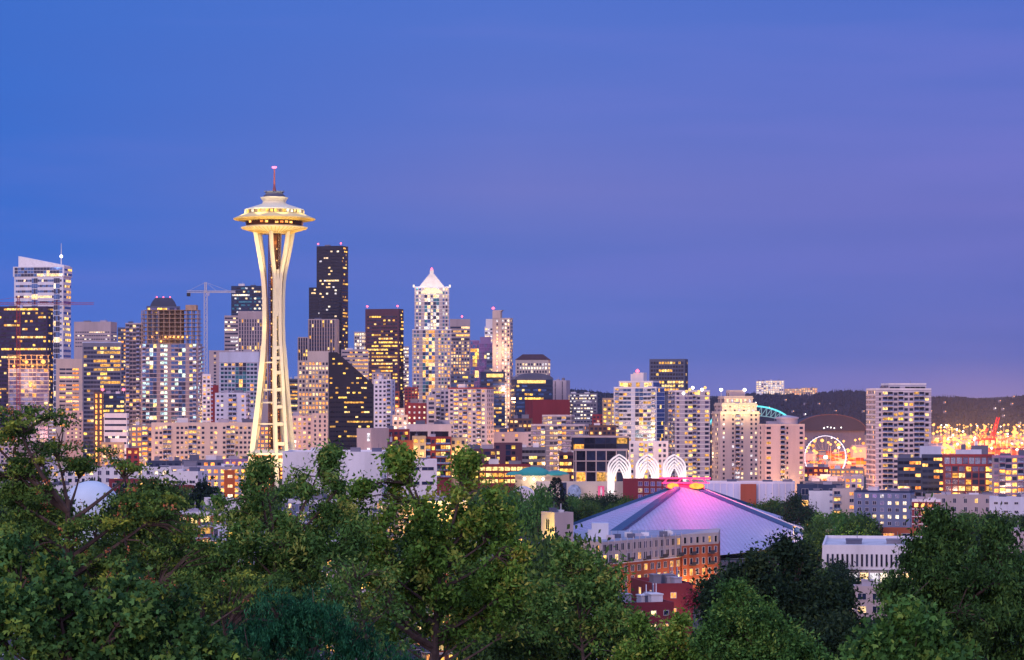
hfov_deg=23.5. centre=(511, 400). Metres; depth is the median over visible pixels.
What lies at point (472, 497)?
park tree
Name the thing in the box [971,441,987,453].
building
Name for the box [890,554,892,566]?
window
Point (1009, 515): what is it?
park tree
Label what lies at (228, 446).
window
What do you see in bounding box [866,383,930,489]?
apartment tower
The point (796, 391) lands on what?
hill building
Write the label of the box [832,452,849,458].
container stack
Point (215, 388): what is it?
office tower
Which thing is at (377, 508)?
apartment block
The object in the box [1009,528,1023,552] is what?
building
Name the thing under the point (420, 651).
apartment block
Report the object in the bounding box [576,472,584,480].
window
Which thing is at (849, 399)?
forest
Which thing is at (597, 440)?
window
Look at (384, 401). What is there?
apartment tower
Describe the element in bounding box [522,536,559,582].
park tree
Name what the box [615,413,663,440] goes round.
window
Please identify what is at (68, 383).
office tower
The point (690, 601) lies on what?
tree
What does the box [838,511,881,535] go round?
park tree
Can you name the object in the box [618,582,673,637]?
building
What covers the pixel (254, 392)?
window
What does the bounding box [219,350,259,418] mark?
apartment tower
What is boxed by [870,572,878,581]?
window
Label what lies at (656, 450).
apartment block
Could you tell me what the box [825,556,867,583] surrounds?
park tree
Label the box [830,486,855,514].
apartment block
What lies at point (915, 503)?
apartment block
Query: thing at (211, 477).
park tree
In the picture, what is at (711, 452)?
apartment block
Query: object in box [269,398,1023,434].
hills
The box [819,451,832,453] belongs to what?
container stack
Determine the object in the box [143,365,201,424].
window
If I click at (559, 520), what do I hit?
apartment block
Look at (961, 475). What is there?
window
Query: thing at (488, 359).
office tower
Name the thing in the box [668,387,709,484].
apartment tower
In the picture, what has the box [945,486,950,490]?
window
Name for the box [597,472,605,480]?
window
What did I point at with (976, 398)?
hills
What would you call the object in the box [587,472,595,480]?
window
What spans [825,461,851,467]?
harbour shed
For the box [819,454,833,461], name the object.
container stack
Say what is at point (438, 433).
window
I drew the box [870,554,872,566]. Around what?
window
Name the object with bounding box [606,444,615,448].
window
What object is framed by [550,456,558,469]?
window
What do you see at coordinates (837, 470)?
building
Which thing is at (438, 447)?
apartment block
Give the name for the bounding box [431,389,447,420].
apartment tower
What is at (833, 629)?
tree
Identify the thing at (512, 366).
window
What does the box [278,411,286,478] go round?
apartment block
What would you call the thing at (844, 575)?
park tree
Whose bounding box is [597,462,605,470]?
window
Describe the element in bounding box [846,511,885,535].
park tree
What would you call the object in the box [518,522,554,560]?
park tree
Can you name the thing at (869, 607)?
building
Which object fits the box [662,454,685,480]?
gothic arch
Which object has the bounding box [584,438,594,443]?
window
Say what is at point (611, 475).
gothic arch
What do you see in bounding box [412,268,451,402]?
office tower
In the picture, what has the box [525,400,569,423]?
office tower
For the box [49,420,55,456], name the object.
apartment block
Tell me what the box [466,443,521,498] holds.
office building
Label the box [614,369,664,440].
apartment tower
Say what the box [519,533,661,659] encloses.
tree
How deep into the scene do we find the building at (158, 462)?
1420.73 m
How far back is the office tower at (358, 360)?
2500.31 m
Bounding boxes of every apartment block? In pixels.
[0,429,16,462]
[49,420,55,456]
[85,464,170,485]
[126,441,138,465]
[130,422,150,464]
[151,416,252,465]
[176,498,221,551]
[204,487,239,522]
[208,520,254,564]
[258,422,269,484]
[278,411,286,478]
[278,488,336,544]
[287,412,311,449]
[312,411,327,447]
[320,535,368,659]
[372,489,466,549]
[387,424,409,441]
[387,433,398,491]
[393,408,407,428]
[395,391,398,414]
[398,431,412,451]
[404,385,417,414]
[406,396,426,423]
[411,538,476,659]
[412,434,425,458]
[426,434,450,495]
[427,392,435,423]
[451,435,465,498]
[494,426,508,431]
[494,428,530,446]
[509,412,531,431]
[531,415,588,470]
[541,508,572,541]
[589,422,615,435]
[592,410,601,424]
[602,398,613,424]
[628,441,667,477]
[664,422,667,440]
[710,425,711,480]
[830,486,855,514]
[854,482,914,526]
[912,493,940,529]
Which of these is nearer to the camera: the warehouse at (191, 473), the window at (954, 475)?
the warehouse at (191, 473)
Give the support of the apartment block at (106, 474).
on the ground at (721, 560)
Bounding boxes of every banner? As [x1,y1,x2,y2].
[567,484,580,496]
[598,486,603,496]
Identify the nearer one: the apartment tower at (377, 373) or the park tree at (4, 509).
the park tree at (4, 509)
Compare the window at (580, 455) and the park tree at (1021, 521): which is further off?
the window at (580, 455)
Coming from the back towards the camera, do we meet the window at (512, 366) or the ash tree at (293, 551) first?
the window at (512, 366)
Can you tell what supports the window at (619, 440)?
in the office building at (593, 456)
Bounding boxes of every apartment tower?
[94,392,102,466]
[125,322,142,443]
[141,305,203,424]
[202,374,212,421]
[215,387,250,421]
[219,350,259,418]
[372,370,390,384]
[374,372,394,427]
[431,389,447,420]
[448,384,493,447]
[492,307,512,427]
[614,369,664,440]
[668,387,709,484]
[711,388,759,480]
[758,415,804,493]
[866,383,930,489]
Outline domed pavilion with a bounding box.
[506,467,568,490]
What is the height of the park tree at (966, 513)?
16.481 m
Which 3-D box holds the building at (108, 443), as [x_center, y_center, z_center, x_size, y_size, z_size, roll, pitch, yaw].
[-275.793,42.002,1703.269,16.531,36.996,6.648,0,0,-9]
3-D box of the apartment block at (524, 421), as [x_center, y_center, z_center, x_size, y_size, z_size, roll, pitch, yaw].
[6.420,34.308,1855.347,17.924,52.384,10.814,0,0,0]
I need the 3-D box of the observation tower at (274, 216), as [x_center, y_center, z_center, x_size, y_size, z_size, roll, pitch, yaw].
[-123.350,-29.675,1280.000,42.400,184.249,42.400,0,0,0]
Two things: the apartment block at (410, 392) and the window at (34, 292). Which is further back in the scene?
the window at (34, 292)
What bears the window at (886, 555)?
in the office building at (874, 555)
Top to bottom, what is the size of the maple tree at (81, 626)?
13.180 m
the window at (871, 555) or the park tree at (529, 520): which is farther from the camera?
the park tree at (529, 520)
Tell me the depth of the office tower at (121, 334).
2499.86 m
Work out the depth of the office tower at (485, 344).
2549.93 m
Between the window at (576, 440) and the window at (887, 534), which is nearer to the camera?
the window at (887, 534)
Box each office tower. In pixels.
[0,303,52,427]
[7,355,49,458]
[13,243,71,411]
[56,359,81,468]
[66,406,82,457]
[74,319,116,358]
[82,341,120,462]
[101,388,124,441]
[104,409,128,458]
[118,327,124,393]
[147,296,179,343]
[209,350,223,392]
[211,383,217,421]
[224,315,237,350]
[231,284,261,315]
[238,311,267,422]
[289,376,297,415]
[298,318,338,359]
[298,351,328,415]
[309,287,317,318]
[317,243,347,354]
[328,352,373,449]
[341,348,368,379]
[354,332,364,349]
[365,305,403,407]
[404,346,408,386]
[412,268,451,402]
[450,316,469,373]
[451,372,473,387]
[470,340,479,387]
[479,337,491,387]
[480,369,504,427]
[485,319,491,342]
[486,351,491,371]
[511,373,553,417]
[515,354,549,375]
[522,442,545,468]
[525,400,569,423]
[553,377,569,399]
[559,448,572,480]
[570,390,596,401]
[649,359,687,424]
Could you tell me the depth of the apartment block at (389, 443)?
1350.01 m
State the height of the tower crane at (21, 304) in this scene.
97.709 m
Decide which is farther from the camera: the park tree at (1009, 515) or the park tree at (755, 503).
the park tree at (755, 503)
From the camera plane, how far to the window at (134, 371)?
1960.14 m
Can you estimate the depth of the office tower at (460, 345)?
2949.99 m
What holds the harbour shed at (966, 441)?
on the harbour yard at (932, 439)
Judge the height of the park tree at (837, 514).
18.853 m
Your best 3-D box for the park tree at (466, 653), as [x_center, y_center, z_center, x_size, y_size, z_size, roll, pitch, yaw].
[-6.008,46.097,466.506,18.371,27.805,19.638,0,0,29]
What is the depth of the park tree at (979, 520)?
896.39 m
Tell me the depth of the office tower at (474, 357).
2599.95 m
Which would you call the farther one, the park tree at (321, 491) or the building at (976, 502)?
the building at (976, 502)
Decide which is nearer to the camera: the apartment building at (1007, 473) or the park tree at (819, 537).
the park tree at (819, 537)
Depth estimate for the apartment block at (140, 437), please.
1619.91 m
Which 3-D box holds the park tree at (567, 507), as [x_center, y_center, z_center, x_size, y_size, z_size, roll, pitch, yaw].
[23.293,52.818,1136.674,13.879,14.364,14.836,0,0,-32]
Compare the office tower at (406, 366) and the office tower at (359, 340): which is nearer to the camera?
the office tower at (359, 340)
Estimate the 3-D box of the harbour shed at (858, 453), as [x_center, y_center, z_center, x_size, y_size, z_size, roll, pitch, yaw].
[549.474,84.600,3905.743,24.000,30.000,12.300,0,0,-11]
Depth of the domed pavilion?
1314.00 m
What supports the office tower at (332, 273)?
on the ground at (721, 560)
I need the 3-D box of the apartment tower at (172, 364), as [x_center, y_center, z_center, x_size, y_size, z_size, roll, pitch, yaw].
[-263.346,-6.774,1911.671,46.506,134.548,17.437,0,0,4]
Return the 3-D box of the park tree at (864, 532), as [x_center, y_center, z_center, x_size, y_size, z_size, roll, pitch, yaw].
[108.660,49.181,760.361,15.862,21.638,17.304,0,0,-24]
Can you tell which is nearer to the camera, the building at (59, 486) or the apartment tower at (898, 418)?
the building at (59, 486)
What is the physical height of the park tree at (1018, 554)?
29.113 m
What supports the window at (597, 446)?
in the office building at (593, 456)
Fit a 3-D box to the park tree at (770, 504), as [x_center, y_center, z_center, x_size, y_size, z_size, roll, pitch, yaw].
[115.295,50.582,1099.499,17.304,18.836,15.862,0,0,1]
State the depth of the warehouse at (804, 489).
1250.67 m
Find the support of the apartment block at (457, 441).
on the ground at (721, 560)
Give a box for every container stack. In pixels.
[810,461,817,466]
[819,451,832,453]
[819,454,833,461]
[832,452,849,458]
[835,454,841,458]
[848,458,865,465]
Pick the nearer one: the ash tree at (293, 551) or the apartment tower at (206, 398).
the ash tree at (293, 551)
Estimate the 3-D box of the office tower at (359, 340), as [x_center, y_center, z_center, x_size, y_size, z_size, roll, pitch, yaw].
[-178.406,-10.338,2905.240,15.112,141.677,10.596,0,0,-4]
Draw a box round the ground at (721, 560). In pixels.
[92,465,1008,659]
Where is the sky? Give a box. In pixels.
[0,0,1023,397]
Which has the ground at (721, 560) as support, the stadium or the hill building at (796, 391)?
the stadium
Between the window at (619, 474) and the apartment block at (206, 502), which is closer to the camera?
the apartment block at (206, 502)
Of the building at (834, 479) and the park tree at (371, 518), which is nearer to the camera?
the park tree at (371, 518)
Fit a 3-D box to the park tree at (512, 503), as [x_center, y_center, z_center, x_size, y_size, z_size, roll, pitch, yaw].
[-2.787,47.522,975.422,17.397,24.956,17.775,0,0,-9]
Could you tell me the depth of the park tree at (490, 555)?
494.97 m
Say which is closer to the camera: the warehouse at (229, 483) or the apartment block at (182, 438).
the warehouse at (229, 483)
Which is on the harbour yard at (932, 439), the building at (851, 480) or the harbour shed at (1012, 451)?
the harbour shed at (1012, 451)
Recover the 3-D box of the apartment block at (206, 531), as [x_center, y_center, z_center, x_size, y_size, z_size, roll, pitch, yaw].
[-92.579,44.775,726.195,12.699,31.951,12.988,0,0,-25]
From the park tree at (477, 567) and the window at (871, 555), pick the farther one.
the window at (871, 555)
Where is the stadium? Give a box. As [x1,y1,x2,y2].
[710,405,785,424]
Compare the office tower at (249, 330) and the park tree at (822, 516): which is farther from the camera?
the office tower at (249, 330)
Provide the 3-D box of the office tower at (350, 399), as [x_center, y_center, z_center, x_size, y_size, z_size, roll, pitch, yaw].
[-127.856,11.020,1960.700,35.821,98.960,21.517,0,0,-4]
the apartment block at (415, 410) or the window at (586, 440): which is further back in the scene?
the apartment block at (415, 410)
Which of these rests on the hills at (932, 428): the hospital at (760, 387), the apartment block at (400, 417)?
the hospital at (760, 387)
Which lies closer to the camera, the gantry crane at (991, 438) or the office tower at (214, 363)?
the office tower at (214, 363)
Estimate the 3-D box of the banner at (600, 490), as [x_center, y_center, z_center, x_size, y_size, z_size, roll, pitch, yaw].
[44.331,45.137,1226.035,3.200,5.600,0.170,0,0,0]
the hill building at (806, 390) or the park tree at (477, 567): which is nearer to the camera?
the park tree at (477, 567)
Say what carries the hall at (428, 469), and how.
on the ground at (721, 560)
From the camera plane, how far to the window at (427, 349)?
2800.24 m
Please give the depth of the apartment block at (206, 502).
763.30 m
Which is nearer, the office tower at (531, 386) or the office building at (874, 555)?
the office building at (874, 555)
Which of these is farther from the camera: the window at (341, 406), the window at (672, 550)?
the window at (341, 406)
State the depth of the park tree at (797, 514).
1036.85 m
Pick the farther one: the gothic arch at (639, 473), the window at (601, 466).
the window at (601, 466)
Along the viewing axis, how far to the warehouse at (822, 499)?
1180.04 m
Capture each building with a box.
[0,457,56,487]
[51,467,84,486]
[52,481,71,494]
[101,438,124,465]
[102,457,144,466]
[109,476,158,493]
[147,453,180,466]
[169,460,254,506]
[174,478,194,494]
[182,455,222,465]
[223,456,248,465]
[407,417,450,439]
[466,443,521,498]
[478,457,530,492]
[570,399,596,424]
[572,436,628,480]
[576,522,719,592]
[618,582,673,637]
[631,565,692,634]
[784,388,801,395]
[800,387,817,395]
[803,473,844,487]
[805,464,829,476]
[809,473,863,487]
[822,532,921,611]
[830,465,864,476]
[853,570,887,622]
[877,518,917,535]
[897,450,942,498]
[920,442,940,457]
[925,487,994,520]
[942,454,994,493]
[956,445,981,453]
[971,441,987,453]
[989,450,1023,495]
[989,488,1023,515]
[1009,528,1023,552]
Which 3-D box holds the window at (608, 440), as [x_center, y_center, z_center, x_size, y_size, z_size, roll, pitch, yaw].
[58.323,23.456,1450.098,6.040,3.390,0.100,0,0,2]
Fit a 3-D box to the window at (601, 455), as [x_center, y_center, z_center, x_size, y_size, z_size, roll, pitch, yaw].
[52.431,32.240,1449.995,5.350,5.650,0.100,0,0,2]
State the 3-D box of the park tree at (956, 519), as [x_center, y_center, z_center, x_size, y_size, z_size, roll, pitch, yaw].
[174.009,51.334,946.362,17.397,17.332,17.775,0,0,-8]
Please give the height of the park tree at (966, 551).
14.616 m
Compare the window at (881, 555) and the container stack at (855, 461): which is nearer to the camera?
the window at (881, 555)
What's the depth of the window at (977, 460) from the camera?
1349.49 m
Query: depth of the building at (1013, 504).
1060.57 m
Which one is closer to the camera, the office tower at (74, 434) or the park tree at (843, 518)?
the park tree at (843, 518)
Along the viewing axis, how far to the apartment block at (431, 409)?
1739.97 m
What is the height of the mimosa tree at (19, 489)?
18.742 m
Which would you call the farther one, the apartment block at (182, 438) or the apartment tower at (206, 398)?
the apartment tower at (206, 398)
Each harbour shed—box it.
[805,451,815,459]
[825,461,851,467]
[850,445,865,457]
[931,443,954,451]
[955,440,1006,446]
[988,448,1023,454]
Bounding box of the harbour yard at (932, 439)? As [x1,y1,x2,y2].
[816,435,1023,474]
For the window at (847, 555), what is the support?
in the office building at (874, 555)
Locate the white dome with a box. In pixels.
[63,481,117,547]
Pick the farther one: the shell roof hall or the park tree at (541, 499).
the shell roof hall
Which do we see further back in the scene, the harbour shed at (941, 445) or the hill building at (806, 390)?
the hill building at (806, 390)
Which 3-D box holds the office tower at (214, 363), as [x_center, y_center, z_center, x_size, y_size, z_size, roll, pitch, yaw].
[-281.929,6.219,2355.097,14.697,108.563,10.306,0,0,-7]
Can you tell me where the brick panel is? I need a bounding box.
[741,484,755,503]
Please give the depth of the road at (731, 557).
942.17 m
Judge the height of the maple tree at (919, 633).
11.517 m
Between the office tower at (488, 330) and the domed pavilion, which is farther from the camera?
the office tower at (488, 330)
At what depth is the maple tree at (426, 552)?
121.56 m
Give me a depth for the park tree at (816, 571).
615.37 m
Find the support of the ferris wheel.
on the ground at (721, 560)
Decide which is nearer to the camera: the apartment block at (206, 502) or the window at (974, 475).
the apartment block at (206, 502)
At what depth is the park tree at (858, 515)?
915.84 m
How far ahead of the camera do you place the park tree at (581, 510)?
1135.34 m
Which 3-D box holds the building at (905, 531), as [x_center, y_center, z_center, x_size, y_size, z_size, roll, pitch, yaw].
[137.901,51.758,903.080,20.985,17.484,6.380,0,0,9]
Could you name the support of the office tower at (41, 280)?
on the ground at (721, 560)
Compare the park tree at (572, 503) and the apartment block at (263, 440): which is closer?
the park tree at (572, 503)
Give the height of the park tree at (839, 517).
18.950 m
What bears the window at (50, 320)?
in the office tower at (36, 330)
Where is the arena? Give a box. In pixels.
[573,477,803,555]
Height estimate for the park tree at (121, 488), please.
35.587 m
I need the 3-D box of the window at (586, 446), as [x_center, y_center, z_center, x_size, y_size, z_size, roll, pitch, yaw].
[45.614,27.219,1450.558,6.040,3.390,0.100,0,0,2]
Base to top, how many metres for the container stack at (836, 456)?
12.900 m
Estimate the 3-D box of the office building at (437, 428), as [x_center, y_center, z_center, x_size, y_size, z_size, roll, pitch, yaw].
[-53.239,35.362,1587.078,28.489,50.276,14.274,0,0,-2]
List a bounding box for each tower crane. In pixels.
[0,297,93,415]
[187,282,235,373]
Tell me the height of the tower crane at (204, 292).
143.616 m
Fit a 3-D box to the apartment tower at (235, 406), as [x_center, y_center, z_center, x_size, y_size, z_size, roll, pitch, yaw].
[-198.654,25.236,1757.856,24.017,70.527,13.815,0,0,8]
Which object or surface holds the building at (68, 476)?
on the ground at (721, 560)
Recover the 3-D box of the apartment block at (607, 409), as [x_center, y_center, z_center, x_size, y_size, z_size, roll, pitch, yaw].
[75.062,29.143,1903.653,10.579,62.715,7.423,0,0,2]
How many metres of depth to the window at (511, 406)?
2251.15 m
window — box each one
[0,320,52,425]
[10,393,47,441]
[16,278,70,411]
[84,368,119,462]
[126,370,140,424]
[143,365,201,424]
[155,445,249,462]
[200,527,210,533]
[232,304,260,315]
[239,342,266,398]
[245,219,302,225]
[247,208,303,213]
[250,392,256,406]
[252,455,281,458]
[299,343,334,359]
[299,393,327,415]
[317,263,347,354]
[330,406,371,446]
[367,330,402,406]
[410,431,427,439]
[414,309,449,402]
[422,467,433,469]
[422,481,433,484]
[431,431,448,435]
[451,425,491,445]
[496,366,512,427]
[511,406,524,415]
[546,519,549,528]
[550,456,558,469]
[574,438,583,443]
[574,444,583,448]
[576,451,584,459]
[576,462,584,470]
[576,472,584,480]
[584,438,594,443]
[584,444,594,448]
[587,451,595,459]
[587,462,595,470]
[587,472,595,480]
[595,438,605,443]
[595,444,605,448]
[597,451,605,459]
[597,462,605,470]
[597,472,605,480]
[606,438,615,443]
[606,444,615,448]
[607,451,615,459]
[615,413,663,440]
[617,438,626,443]
[617,444,626,448]
[617,451,625,459]
[617,472,624,480]
[659,381,687,394]
[670,592,676,597]
[671,548,674,555]
[802,489,807,494]
[846,554,848,565]
[851,554,853,566]
[857,593,866,599]
[857,606,866,612]
[859,572,868,580]
[867,416,928,487]
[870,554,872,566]
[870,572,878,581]
[872,606,879,612]
[875,554,877,566]
[880,554,882,566]
[883,533,893,535]
[885,554,887,566]
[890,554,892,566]
[944,458,949,463]
[945,473,950,477]
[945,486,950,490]
[952,473,957,477]
[952,486,957,490]
[957,458,961,463]
[959,473,964,477]
[959,486,964,490]
[963,458,967,463]
[969,458,973,463]
[972,473,977,477]
[972,486,977,490]
[975,458,979,463]
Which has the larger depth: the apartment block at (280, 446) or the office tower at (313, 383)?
the office tower at (313, 383)
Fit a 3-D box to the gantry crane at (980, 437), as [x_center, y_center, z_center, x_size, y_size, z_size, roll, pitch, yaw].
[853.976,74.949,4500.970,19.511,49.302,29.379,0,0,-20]
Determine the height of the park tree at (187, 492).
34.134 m
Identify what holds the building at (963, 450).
on the ground at (721, 560)
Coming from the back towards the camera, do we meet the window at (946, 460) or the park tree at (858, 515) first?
the window at (946, 460)
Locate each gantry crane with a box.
[971,429,987,444]
[981,417,999,453]
[997,434,1011,447]
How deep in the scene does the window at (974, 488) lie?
1349.49 m
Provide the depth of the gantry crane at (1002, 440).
4693.69 m
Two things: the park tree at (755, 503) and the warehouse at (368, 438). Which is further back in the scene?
the warehouse at (368, 438)
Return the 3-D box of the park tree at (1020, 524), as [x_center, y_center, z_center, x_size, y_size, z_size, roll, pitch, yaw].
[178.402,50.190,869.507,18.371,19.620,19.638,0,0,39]
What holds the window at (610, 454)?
in the office building at (593, 456)
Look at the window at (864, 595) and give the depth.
560.49 m
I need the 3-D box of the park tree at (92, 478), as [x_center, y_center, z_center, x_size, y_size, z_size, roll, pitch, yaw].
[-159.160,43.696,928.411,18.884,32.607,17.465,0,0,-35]
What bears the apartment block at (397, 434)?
on the ground at (721, 560)
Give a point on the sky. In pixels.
(824, 195)
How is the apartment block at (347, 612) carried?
on the ground at (721, 560)
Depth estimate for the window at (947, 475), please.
1352.12 m
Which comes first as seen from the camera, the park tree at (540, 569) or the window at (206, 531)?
the park tree at (540, 569)
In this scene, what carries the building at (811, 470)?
on the ground at (721, 560)
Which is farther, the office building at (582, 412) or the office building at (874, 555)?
the office building at (582, 412)
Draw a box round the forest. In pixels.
[570,388,1023,434]
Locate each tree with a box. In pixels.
[0,401,307,653]
[0,479,160,638]
[0,495,13,520]
[0,520,273,659]
[71,467,256,625]
[79,474,99,482]
[114,477,134,496]
[152,569,207,653]
[171,478,190,495]
[178,480,203,507]
[183,438,384,659]
[183,473,227,496]
[188,481,211,508]
[199,486,222,508]
[208,600,233,644]
[222,581,427,659]
[226,567,310,659]
[259,479,279,510]
[262,488,295,542]
[269,476,299,506]
[300,526,338,604]
[301,529,575,659]
[312,547,419,659]
[315,485,348,514]
[316,435,559,659]
[357,505,399,552]
[392,522,410,623]
[441,590,523,659]
[451,548,531,657]
[452,535,521,589]
[465,487,481,509]
[468,490,480,509]
[471,601,658,659]
[473,475,513,502]
[473,483,514,534]
[495,480,526,501]
[505,490,521,544]
[507,487,521,506]
[515,527,583,659]
[516,482,558,543]
[517,489,541,539]
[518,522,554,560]
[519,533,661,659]
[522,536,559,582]
[541,527,571,550]
[547,477,568,511]
[548,523,611,608]
[558,500,575,515]
[565,495,582,508]
[566,505,580,521]
[574,498,602,519]
[576,491,603,501]
[584,600,711,659]
[596,490,624,508]
[603,503,617,510]
[608,497,629,508]
[620,493,635,501]
[676,573,837,659]
[681,577,709,614]
[683,526,874,636]
[746,499,765,508]
[756,493,782,513]
[771,500,804,515]
[774,560,835,584]
[777,489,818,526]
[794,603,884,659]
[797,513,838,560]
[799,523,834,566]
[810,510,837,525]
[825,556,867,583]
[826,509,848,521]
[826,510,855,522]
[826,519,864,535]
[829,565,859,600]
[830,515,868,534]
[834,592,983,659]
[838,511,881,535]
[841,509,878,523]
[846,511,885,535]
[848,525,874,535]
[861,492,1023,659]
[951,512,982,530]
[951,545,1023,659]
[954,510,985,526]
[956,510,980,519]
[958,535,978,554]
[967,510,1013,547]
[970,512,1006,529]
[1002,511,1018,518]
[1005,512,1023,529]
[1007,516,1023,531]
[1007,538,1023,649]
[1014,511,1023,531]
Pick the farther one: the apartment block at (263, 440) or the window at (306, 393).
the window at (306, 393)
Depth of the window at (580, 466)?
1450.26 m
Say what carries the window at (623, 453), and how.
in the office building at (593, 456)
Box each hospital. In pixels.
[756,380,765,394]
[766,380,783,394]
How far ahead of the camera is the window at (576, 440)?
1450.62 m
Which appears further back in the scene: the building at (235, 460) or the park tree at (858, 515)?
the building at (235, 460)
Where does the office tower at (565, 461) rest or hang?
on the ground at (721, 560)
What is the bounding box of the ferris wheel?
[805,434,847,467]
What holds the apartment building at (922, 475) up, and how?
on the ground at (721, 560)
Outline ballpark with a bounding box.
[798,414,865,451]
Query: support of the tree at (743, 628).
on the ground at (721, 560)
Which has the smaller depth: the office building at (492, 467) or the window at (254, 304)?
the office building at (492, 467)
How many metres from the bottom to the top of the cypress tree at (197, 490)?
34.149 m
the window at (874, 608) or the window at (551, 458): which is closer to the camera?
the window at (874, 608)
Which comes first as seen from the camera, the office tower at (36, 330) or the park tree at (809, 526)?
the park tree at (809, 526)
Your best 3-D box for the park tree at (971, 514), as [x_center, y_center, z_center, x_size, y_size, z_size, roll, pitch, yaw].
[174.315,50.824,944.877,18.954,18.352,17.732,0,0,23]
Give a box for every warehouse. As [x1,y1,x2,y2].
[167,462,207,484]
[224,464,264,497]
[357,428,388,449]
[797,482,840,504]
[809,488,832,516]
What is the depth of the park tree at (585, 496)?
1180.47 m
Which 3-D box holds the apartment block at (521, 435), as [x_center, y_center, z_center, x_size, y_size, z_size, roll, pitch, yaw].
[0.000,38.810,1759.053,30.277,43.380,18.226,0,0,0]
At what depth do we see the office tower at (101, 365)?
2299.04 m
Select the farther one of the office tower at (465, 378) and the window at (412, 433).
the office tower at (465, 378)
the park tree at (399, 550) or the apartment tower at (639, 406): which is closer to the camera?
the park tree at (399, 550)
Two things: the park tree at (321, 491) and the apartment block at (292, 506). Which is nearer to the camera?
the apartment block at (292, 506)
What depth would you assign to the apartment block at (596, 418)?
2000.02 m
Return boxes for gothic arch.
[607,454,630,494]
[635,454,658,477]
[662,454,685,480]
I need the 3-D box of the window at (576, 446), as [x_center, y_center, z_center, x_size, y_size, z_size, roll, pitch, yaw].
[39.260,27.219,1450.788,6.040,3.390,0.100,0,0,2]
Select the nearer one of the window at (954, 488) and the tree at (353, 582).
the tree at (353, 582)
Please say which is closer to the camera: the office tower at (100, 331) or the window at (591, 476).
the window at (591, 476)
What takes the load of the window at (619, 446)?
in the office building at (593, 456)
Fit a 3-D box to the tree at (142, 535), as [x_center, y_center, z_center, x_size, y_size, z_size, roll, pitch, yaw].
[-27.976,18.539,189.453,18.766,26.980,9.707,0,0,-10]
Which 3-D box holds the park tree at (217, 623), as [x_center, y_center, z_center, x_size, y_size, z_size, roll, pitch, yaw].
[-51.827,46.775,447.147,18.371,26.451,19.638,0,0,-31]
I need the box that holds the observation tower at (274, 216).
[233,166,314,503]
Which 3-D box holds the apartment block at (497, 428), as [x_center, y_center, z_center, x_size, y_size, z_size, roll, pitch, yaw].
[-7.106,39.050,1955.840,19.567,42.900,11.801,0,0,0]
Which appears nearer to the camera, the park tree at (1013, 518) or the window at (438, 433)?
the park tree at (1013, 518)
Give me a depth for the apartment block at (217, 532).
603.68 m
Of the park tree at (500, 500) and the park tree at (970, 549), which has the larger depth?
the park tree at (500, 500)
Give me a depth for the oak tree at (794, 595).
173.42 m
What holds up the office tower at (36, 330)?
on the ground at (721, 560)
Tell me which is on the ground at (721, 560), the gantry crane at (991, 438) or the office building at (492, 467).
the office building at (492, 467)
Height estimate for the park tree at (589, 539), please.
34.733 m
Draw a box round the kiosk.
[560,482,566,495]
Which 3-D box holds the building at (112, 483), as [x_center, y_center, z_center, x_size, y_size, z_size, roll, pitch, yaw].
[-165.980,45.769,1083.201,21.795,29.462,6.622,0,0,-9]
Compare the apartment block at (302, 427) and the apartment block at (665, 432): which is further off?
the apartment block at (665, 432)
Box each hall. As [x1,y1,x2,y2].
[282,443,386,518]
[388,458,436,497]
[519,486,533,505]
[536,481,622,499]
[623,478,682,499]
[704,475,794,503]
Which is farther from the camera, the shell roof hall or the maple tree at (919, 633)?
the shell roof hall
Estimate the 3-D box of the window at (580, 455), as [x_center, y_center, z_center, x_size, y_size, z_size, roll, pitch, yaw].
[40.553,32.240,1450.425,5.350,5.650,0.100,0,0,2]
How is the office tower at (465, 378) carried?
on the ground at (721, 560)
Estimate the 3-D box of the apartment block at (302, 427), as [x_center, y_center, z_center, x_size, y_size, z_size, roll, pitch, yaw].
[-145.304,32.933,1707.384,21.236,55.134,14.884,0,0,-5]
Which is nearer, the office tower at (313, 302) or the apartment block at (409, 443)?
the apartment block at (409, 443)
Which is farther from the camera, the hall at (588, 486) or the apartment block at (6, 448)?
the apartment block at (6, 448)
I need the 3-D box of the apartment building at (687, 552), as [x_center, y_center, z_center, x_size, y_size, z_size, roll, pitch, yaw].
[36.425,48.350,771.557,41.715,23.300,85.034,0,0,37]

